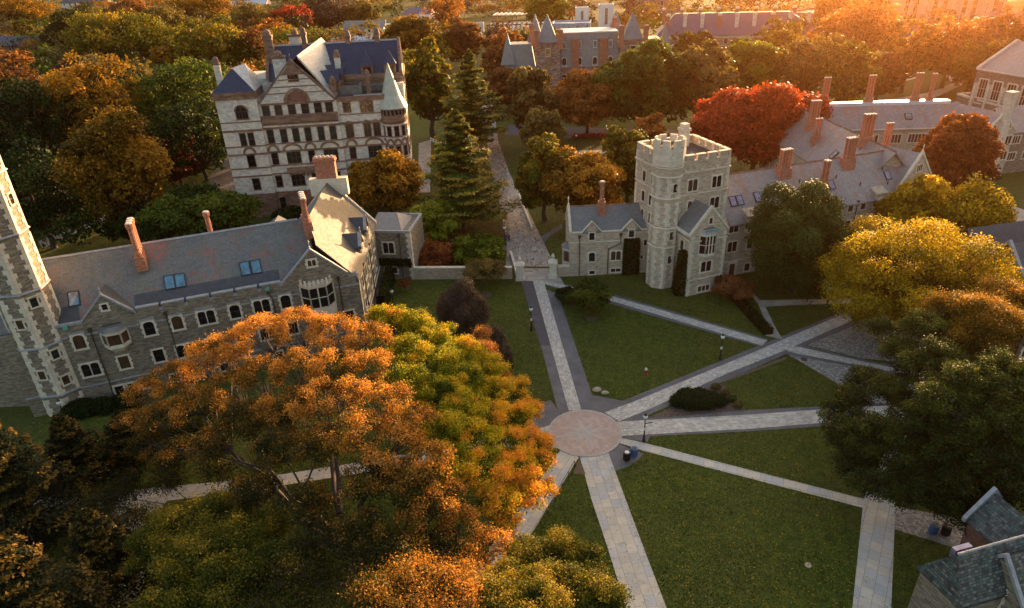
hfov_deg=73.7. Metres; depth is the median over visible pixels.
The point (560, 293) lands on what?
bush
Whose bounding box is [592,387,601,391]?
boulder
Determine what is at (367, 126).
window
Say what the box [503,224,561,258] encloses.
gate forecourt
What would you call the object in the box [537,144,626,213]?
autumn tree
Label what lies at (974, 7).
window
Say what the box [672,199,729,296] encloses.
gabled bay
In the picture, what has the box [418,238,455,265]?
bush
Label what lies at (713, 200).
window
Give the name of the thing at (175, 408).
great maple
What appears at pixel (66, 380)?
window
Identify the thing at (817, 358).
asphalt walk crossing
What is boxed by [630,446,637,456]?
litter bin
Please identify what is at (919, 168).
window
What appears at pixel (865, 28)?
autumn tree
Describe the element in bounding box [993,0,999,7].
window
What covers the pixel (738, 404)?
grass clump
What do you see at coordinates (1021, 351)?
window
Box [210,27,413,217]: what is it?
marble hall
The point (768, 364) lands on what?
hedge soil strip
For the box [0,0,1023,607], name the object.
lawn ground
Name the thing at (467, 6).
distant woodland
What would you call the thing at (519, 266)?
gate pier
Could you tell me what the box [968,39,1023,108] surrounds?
library hall
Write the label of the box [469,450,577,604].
footpath
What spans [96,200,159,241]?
autumn tree
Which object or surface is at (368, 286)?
window
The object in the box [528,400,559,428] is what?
asphalt apron
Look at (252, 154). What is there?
window
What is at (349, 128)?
window
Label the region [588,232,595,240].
window
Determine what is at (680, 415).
edge leaves
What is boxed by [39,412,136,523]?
conifer tree
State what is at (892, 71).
autumn tree
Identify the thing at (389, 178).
autumn tree
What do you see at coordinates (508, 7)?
distant woodland
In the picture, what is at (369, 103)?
window
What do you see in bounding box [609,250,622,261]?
window
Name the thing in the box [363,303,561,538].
golden maple
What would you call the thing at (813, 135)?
cross range
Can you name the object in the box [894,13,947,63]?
slate roof hall
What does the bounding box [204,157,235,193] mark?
service road
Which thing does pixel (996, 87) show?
window
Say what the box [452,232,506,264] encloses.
bush
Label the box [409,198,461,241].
autumn tree
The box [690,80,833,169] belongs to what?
autumn tree
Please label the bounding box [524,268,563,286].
gate threshold
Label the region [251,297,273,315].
window
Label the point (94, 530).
conifer tree
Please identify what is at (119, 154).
autumn tree
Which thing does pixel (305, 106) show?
window
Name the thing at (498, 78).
autumn tree
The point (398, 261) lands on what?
ivy band
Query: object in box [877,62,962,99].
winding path
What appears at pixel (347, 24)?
grey roof house
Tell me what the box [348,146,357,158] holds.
window
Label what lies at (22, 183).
autumn tree
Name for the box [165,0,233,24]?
autumn tree
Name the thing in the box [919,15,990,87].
autumn tree
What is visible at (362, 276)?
window
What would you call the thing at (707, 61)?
autumn tree
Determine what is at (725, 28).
violet roof hall
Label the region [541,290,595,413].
asphalt walk
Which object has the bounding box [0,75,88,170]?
autumn tree
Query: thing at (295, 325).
window
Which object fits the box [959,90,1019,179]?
court gable wing
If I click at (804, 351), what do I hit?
paver walk crossing
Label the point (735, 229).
window
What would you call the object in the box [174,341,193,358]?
window
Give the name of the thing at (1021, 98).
window
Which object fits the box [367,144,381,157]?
window
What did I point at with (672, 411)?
bark bed
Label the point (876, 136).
window
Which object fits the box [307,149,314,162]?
window
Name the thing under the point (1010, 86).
window
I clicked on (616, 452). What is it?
asphalt apron southeast
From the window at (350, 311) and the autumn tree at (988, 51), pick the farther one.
the autumn tree at (988, 51)
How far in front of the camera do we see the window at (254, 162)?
139.13 m
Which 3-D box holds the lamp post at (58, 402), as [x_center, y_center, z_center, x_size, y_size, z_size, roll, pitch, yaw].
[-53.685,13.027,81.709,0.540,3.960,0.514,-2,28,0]
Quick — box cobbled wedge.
[791,355,919,402]
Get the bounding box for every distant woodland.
[0,0,829,100]
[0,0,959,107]
[0,0,1023,78]
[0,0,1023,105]
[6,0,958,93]
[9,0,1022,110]
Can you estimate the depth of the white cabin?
415.85 m
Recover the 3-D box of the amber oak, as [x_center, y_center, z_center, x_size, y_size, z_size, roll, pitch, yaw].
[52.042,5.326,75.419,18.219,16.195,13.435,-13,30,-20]
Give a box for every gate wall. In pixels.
[509,251,515,275]
[557,264,569,276]
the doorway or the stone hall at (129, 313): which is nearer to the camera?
the stone hall at (129, 313)
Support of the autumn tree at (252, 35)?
on the lawn ground at (20, 418)
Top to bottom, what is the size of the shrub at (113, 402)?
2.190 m
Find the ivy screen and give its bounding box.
[377,266,395,307]
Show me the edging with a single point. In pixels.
(568, 472)
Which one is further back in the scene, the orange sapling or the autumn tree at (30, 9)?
the autumn tree at (30, 9)
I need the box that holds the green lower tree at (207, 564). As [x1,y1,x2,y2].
[116,485,307,607]
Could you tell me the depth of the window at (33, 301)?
78.21 m
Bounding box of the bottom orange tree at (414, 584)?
[336,544,487,607]
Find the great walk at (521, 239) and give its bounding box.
[482,105,550,266]
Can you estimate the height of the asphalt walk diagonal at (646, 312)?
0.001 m
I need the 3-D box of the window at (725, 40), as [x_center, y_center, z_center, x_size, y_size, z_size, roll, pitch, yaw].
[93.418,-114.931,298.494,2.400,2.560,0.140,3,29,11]
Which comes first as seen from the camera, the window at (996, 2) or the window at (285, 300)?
the window at (285, 300)
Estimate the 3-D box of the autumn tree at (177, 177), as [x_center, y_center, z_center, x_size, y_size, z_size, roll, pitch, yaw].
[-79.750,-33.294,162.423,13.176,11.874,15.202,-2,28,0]
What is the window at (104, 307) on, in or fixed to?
in the stone hall at (129, 313)
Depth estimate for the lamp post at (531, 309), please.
97.97 m
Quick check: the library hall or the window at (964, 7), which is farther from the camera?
the window at (964, 7)
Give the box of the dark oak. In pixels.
[816,306,1023,535]
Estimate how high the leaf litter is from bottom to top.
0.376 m
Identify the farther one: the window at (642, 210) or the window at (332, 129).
the window at (332, 129)
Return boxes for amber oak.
[913,274,1023,367]
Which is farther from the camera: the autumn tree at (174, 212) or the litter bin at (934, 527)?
the autumn tree at (174, 212)
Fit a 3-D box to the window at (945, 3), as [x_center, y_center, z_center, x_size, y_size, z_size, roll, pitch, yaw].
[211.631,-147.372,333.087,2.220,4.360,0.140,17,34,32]
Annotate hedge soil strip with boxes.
[725,357,786,380]
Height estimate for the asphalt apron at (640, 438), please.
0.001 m
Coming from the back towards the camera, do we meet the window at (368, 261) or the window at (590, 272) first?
the window at (590, 272)
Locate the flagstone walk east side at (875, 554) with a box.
[852,418,905,607]
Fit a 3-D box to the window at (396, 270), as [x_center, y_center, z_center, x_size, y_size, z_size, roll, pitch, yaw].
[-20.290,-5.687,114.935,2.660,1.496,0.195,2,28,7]
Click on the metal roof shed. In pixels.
(360, 37)
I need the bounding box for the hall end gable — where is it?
[884,144,931,190]
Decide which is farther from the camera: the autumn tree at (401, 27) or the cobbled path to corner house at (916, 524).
the autumn tree at (401, 27)
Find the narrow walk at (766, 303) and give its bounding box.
[758,299,851,306]
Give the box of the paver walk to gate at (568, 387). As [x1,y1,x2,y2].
[533,281,580,409]
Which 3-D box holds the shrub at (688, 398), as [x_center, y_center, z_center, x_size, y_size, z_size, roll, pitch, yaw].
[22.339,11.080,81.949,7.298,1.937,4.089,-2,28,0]
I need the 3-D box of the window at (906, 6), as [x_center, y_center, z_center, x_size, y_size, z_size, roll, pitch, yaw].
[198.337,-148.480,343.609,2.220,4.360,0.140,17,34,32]
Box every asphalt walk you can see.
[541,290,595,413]
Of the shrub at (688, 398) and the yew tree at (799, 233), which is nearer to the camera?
the shrub at (688, 398)
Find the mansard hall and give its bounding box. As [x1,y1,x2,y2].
[501,11,670,96]
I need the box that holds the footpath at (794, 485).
[620,438,862,507]
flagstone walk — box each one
[12,426,556,516]
[580,453,665,607]
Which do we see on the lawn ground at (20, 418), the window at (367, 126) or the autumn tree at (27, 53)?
the autumn tree at (27, 53)
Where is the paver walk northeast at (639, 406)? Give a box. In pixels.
[605,314,851,420]
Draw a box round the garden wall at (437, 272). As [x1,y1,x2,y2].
[413,266,511,278]
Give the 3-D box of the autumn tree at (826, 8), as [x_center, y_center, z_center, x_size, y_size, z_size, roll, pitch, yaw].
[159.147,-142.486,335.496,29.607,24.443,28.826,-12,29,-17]
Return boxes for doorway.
[726,261,737,274]
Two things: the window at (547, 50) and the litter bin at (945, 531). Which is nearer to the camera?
the litter bin at (945, 531)
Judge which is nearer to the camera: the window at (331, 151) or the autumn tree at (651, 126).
the window at (331, 151)
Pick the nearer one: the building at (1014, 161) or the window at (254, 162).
the window at (254, 162)
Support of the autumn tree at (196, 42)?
on the lawn ground at (20, 418)
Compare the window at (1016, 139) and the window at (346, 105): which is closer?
the window at (346, 105)
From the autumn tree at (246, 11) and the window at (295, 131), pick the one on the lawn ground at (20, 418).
the autumn tree at (246, 11)
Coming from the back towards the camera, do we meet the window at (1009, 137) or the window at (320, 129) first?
the window at (1009, 137)
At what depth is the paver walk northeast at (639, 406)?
88.24 m
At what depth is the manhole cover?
101.17 m
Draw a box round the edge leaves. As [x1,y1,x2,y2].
[46,279,955,606]
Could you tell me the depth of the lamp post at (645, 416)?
75.18 m
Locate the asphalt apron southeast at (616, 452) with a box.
[608,444,642,470]
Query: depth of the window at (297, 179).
142.69 m
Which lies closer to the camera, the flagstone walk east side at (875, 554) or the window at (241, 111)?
the flagstone walk east side at (875, 554)
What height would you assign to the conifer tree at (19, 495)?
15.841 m
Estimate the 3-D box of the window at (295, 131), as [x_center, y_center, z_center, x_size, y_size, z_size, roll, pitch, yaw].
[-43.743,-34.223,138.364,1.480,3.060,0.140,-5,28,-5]
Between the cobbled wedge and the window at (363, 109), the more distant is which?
the window at (363, 109)
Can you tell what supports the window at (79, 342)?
in the stone hall at (129, 313)
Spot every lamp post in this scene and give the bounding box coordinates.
[56,399,64,415]
[529,306,536,330]
[642,413,651,442]
[719,334,724,359]
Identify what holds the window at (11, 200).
in the stone turret
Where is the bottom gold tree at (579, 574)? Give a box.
[471,523,634,607]
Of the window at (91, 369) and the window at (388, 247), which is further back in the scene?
the window at (388, 247)
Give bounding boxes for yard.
[808,319,932,360]
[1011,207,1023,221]
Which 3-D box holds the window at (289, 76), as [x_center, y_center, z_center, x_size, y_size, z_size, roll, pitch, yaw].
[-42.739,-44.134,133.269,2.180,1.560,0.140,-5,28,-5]
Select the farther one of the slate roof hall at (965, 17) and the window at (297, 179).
the slate roof hall at (965, 17)
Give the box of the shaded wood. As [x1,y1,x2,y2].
[0,81,227,248]
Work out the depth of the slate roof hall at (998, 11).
302.93 m
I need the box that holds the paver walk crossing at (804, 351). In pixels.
[787,345,935,379]
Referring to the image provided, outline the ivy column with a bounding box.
[621,237,640,275]
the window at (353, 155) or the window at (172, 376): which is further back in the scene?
the window at (353, 155)
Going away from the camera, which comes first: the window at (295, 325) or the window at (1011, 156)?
the window at (295, 325)
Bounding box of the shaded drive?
[505,125,678,137]
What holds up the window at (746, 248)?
in the long stone hall at (861, 183)
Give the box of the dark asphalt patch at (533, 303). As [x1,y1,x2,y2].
[521,281,549,345]
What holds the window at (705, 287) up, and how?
in the gabled bay
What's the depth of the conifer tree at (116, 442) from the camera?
73.85 m
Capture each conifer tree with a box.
[0,420,109,579]
[0,533,147,607]
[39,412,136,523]
[56,507,167,607]
[96,409,176,483]
[407,108,522,228]
[434,49,514,147]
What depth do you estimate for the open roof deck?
410.77 m
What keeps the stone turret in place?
on the lawn ground at (20, 418)
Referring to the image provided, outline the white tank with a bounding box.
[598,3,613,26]
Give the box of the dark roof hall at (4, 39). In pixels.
[0,35,67,55]
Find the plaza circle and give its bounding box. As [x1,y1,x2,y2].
[550,411,621,456]
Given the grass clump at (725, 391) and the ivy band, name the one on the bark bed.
the grass clump at (725, 391)
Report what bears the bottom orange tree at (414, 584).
on the lawn ground at (20, 418)
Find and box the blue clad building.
[551,20,591,28]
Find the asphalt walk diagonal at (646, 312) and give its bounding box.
[547,284,767,345]
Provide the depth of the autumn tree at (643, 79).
180.06 m
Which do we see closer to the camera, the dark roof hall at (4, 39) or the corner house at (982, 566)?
the corner house at (982, 566)
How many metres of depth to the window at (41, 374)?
81.70 m
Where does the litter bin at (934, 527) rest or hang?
on the cobbled path to corner house at (916, 524)
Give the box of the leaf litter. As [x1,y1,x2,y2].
[21,128,632,271]
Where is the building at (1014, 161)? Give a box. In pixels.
[992,105,1023,173]
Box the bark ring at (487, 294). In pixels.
[481,292,492,296]
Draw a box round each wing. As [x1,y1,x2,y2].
[270,155,381,338]
[375,212,423,278]
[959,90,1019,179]
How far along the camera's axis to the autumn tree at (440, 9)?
396.70 m
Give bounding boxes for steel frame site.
[486,19,557,35]
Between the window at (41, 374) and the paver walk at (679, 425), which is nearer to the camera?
the paver walk at (679, 425)
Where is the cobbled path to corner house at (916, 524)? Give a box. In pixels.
[895,506,965,546]
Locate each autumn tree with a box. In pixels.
[0,0,58,33]
[0,48,45,101]
[0,49,40,74]
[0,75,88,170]
[2,134,92,248]
[37,49,153,153]
[38,8,94,49]
[47,104,174,241]
[54,57,112,81]
[57,8,187,75]
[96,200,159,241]
[99,0,152,23]
[121,53,228,151]
[132,180,263,241]
[140,3,191,37]
[152,94,227,181]
[154,136,204,185]
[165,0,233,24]
[169,12,259,66]
[228,2,277,41]
[234,29,265,69]
[254,17,292,44]
[269,3,313,29]
[301,0,355,33]
[342,0,380,23]
[347,147,423,211]
[380,13,442,59]
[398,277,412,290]
[403,35,455,137]
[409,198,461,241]
[420,0,464,27]
[441,14,485,69]
[479,26,523,86]
[487,66,518,111]
[506,65,560,129]
[514,131,569,221]
[518,105,567,148]
[523,0,572,26]
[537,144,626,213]
[550,67,628,133]
[564,277,616,310]
[589,36,695,127]
[600,124,650,202]
[634,112,669,141]
[671,30,714,54]
[675,37,742,117]
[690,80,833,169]
[719,35,796,90]
[751,16,807,53]
[773,32,846,93]
[805,13,854,58]
[812,0,872,23]
[813,213,1023,345]
[817,39,885,101]
[829,0,909,60]
[857,51,914,100]
[871,16,948,92]
[873,173,961,260]
[912,111,1008,193]
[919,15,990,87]
[941,171,1019,236]
[945,37,1012,92]
[956,10,1023,44]
[997,27,1023,44]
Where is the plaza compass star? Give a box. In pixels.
[559,416,610,448]
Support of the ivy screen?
on the lawn ground at (20, 418)
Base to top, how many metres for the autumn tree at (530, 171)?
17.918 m
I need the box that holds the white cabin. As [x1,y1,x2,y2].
[474,22,483,32]
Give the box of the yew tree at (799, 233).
[744,177,858,305]
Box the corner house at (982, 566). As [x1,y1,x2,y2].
[908,486,1023,607]
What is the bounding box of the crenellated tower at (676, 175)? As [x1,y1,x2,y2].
[634,122,731,288]
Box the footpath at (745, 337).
[545,281,766,344]
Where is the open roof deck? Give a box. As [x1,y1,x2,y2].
[492,12,526,25]
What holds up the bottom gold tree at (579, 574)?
on the lawn ground at (20, 418)
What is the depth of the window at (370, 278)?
103.45 m
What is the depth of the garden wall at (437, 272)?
114.29 m
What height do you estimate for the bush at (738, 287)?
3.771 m
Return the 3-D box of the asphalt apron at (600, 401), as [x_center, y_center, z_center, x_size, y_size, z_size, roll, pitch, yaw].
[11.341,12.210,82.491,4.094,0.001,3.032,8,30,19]
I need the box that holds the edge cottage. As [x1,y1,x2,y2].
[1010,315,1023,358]
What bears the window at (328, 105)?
in the marble hall at (293, 110)
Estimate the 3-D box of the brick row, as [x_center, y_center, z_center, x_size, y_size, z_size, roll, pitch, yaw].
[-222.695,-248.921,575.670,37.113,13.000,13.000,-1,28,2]
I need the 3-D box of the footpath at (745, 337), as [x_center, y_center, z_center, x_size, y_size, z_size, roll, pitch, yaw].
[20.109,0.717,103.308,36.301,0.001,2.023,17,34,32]
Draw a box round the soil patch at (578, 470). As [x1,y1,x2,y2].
[574,458,584,473]
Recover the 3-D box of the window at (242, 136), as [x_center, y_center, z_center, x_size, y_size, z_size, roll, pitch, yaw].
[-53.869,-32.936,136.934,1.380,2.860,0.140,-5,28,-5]
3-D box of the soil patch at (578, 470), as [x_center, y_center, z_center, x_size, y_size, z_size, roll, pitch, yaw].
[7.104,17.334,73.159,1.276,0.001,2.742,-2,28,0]
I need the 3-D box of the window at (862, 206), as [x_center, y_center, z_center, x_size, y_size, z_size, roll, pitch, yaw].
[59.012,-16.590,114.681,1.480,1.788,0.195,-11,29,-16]
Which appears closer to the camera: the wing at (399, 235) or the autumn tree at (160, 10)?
the wing at (399, 235)
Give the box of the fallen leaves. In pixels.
[14,289,882,607]
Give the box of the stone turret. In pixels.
[0,156,84,416]
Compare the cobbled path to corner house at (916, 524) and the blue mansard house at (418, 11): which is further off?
the blue mansard house at (418, 11)
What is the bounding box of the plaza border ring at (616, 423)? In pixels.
[548,410,621,456]
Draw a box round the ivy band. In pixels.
[379,258,411,267]
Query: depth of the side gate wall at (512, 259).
118.43 m
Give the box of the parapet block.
[796,8,894,38]
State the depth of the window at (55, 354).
81.50 m
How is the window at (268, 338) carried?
in the stone hall at (129, 313)
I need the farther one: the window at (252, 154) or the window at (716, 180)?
the window at (252, 154)
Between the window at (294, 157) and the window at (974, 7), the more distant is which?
the window at (974, 7)
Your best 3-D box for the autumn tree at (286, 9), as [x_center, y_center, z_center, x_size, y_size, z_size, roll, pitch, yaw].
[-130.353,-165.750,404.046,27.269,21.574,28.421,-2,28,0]
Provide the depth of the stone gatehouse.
111.47 m
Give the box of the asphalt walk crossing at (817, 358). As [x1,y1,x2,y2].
[784,345,926,380]
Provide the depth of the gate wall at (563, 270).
113.71 m
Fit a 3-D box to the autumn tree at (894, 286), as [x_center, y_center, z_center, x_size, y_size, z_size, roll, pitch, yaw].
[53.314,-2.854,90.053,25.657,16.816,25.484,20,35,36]
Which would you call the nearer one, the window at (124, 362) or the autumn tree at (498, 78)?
the window at (124, 362)
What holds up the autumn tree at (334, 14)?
on the lawn ground at (20, 418)
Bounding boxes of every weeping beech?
[434,275,490,339]
[478,323,513,368]
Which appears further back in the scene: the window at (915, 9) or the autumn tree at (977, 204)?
the window at (915, 9)
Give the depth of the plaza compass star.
78.04 m
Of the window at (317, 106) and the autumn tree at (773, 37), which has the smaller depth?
the window at (317, 106)
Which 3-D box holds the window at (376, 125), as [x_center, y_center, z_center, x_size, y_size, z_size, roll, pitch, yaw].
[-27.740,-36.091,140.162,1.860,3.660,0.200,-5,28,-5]
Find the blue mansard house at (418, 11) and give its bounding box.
[399,8,437,24]
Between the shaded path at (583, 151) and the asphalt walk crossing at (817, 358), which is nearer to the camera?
the asphalt walk crossing at (817, 358)
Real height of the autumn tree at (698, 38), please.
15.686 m
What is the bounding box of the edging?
[541,460,574,521]
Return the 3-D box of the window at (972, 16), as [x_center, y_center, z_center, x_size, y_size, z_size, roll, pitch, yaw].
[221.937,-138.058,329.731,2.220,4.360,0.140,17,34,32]
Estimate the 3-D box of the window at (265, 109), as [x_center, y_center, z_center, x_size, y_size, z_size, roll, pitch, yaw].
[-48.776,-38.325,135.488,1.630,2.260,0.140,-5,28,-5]
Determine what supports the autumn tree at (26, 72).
on the lawn ground at (20, 418)
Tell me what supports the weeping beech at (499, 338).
on the lawn ground at (20, 418)
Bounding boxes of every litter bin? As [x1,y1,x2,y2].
[623,450,630,461]
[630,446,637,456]
[928,521,939,534]
[941,523,952,536]
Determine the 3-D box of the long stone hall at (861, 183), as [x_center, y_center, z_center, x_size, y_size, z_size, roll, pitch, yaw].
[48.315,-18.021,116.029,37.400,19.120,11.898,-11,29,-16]
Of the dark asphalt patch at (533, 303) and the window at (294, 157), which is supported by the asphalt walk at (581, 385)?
the dark asphalt patch at (533, 303)
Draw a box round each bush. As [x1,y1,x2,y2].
[270,205,301,219]
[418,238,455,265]
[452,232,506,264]
[553,286,571,301]
[711,274,756,299]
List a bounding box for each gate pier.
[515,256,524,280]
[548,254,557,278]
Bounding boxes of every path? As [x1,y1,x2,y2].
[38,215,104,247]
[107,501,165,607]
[576,150,606,153]
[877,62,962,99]
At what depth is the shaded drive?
199.29 m
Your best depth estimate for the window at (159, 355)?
86.78 m
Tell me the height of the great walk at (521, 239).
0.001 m
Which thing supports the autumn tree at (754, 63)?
on the lawn ground at (20, 418)
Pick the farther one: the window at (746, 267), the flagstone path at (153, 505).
the window at (746, 267)
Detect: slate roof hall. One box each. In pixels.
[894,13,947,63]
[956,16,1005,39]
[989,1,1023,28]
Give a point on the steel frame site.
(519, 25)
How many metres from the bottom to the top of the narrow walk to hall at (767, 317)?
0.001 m
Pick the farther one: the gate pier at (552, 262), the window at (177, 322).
the gate pier at (552, 262)
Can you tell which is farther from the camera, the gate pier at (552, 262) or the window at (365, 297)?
the gate pier at (552, 262)
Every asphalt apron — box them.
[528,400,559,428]
[593,395,620,411]
[622,436,649,441]
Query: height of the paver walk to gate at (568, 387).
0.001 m
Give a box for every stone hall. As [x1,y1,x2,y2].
[0,191,366,416]
[720,136,897,274]
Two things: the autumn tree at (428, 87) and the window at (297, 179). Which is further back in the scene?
the autumn tree at (428, 87)
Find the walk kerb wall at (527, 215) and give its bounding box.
[518,193,532,229]
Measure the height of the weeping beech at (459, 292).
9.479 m
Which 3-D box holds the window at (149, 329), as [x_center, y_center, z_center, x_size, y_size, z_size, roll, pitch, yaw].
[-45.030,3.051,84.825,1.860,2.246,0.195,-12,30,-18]
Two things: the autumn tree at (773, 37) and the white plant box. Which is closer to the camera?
the autumn tree at (773, 37)
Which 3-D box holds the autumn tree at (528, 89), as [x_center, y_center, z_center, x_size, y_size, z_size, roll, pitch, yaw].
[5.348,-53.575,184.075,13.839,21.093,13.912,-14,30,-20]
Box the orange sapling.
[467,324,513,389]
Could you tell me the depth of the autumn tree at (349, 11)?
433.79 m
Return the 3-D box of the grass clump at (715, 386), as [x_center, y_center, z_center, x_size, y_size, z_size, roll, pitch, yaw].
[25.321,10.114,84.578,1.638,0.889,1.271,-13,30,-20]
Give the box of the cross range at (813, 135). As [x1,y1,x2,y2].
[759,100,906,169]
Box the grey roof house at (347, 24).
[343,20,387,34]
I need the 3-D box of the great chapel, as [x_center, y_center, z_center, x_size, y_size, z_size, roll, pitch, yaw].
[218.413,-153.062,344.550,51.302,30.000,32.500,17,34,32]
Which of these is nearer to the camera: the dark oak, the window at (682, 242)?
the dark oak
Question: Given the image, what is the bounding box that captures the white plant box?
[575,6,588,19]
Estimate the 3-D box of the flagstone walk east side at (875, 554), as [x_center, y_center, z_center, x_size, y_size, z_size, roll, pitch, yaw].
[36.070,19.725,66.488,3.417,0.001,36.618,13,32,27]
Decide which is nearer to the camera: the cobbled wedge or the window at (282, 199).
the cobbled wedge
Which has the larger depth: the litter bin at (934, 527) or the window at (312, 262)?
the window at (312, 262)
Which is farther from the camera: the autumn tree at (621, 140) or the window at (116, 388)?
the autumn tree at (621, 140)
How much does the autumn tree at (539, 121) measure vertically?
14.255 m
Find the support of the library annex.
on the lawn ground at (20, 418)
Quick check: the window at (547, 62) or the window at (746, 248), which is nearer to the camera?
the window at (746, 248)
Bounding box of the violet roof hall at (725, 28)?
[656,5,823,56]
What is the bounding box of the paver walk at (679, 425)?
[617,405,903,435]
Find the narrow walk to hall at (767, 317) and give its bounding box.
[753,294,781,338]
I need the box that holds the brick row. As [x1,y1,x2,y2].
[227,0,271,15]
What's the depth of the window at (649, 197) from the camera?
108.18 m
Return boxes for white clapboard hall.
[61,0,114,8]
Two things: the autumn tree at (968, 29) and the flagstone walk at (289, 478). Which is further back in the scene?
the autumn tree at (968, 29)
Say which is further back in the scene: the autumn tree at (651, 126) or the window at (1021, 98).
the window at (1021, 98)
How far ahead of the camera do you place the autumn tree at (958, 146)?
124.45 m
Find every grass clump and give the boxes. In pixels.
[710,382,720,389]
[718,388,731,395]
[727,393,736,401]
[733,400,744,408]
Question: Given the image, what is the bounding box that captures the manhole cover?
[587,317,595,320]
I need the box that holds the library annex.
[955,92,1002,109]
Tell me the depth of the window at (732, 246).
109.48 m
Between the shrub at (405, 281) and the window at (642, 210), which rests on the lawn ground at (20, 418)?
the shrub at (405, 281)
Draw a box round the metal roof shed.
[330,35,372,41]
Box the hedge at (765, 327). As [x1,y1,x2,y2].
[731,294,773,334]
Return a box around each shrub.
[60,390,145,419]
[461,257,507,287]
[572,133,605,138]
[669,386,729,410]
[671,249,687,296]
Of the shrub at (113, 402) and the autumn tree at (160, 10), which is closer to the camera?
the shrub at (113, 402)
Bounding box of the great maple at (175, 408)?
[108,305,514,598]
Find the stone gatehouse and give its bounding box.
[561,180,647,275]
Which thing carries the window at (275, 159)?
in the marble hall at (293, 110)
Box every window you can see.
[5,190,16,206]
[11,318,27,330]
[25,294,41,309]
[33,369,48,381]
[47,346,62,360]
[58,372,72,386]
[68,333,89,351]
[77,360,104,379]
[99,302,110,312]
[111,383,124,394]
[115,353,133,370]
[124,381,140,390]
[140,319,159,337]
[150,347,167,364]
[168,314,186,331]
[168,371,182,383]
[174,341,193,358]
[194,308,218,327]
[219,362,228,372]
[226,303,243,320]
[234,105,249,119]
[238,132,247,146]
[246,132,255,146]
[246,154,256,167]
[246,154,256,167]
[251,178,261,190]
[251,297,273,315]
[257,325,277,341]
[258,198,271,214]
[261,106,270,115]
[265,129,275,143]
[270,152,279,164]
[273,105,282,115]
[273,349,283,360]
[274,175,283,187]
[278,196,286,207]
[278,293,293,310]
[279,128,288,143]
[285,150,301,163]
[286,73,298,81]
[286,320,300,335]
[287,104,296,114]
[291,127,300,142]
[291,173,306,186]
[300,103,309,113]
[304,127,312,141]
[305,257,318,268]
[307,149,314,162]
[313,102,322,112]
[316,126,325,140]
[323,148,339,160]
[324,102,333,111]
[328,125,337,139]
[342,101,351,112]
[343,308,356,321]
[344,121,355,138]
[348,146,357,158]
[359,100,366,112]
[361,272,364,290]
[362,120,371,137]
[364,261,367,281]
[364,294,368,311]
[366,100,373,111]
[366,254,370,270]
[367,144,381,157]
[367,283,370,302]
[368,244,372,262]
[369,273,373,290]
[371,237,374,252]
[371,264,375,282]
[372,119,381,136]
[374,256,377,271]
[381,241,395,254]
[384,266,398,274]
[545,48,550,56]
[546,61,549,68]
[587,251,596,262]
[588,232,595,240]
[588,270,595,274]
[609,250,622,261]
[609,267,621,272]
[627,229,635,238]
[640,189,645,202]
[640,207,644,218]
[641,169,646,182]
[642,237,646,246]
[647,193,650,205]
[678,237,684,249]
[685,199,698,210]
[686,177,699,192]
[696,283,710,293]
[698,259,713,273]
[707,216,713,225]
[708,195,720,208]
[710,174,723,188]
[723,38,728,43]
[725,240,738,253]
[727,224,739,233]
[743,262,750,271]
[745,238,752,249]
[846,205,854,212]
[859,203,866,210]
[873,134,879,141]
[885,134,902,143]
[903,4,909,13]
[906,133,925,142]
[912,4,918,13]
[915,162,923,173]
[943,0,948,6]
[960,5,967,14]
[969,13,975,19]
[970,5,977,14]
[974,78,989,99]
[988,80,1003,101]
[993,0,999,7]
[999,150,1008,160]
[1002,83,1018,103]
[1004,134,1013,144]
[1006,151,1016,160]
[1011,134,1021,144]
[1017,85,1023,104]
[1018,347,1023,358]
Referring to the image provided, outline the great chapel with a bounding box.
[882,0,1005,25]
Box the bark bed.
[648,383,744,417]
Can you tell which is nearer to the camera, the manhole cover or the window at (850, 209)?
the manhole cover
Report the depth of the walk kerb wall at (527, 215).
138.97 m
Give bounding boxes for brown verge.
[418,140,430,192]
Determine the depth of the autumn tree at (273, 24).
358.36 m
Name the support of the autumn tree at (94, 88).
on the lawn ground at (20, 418)

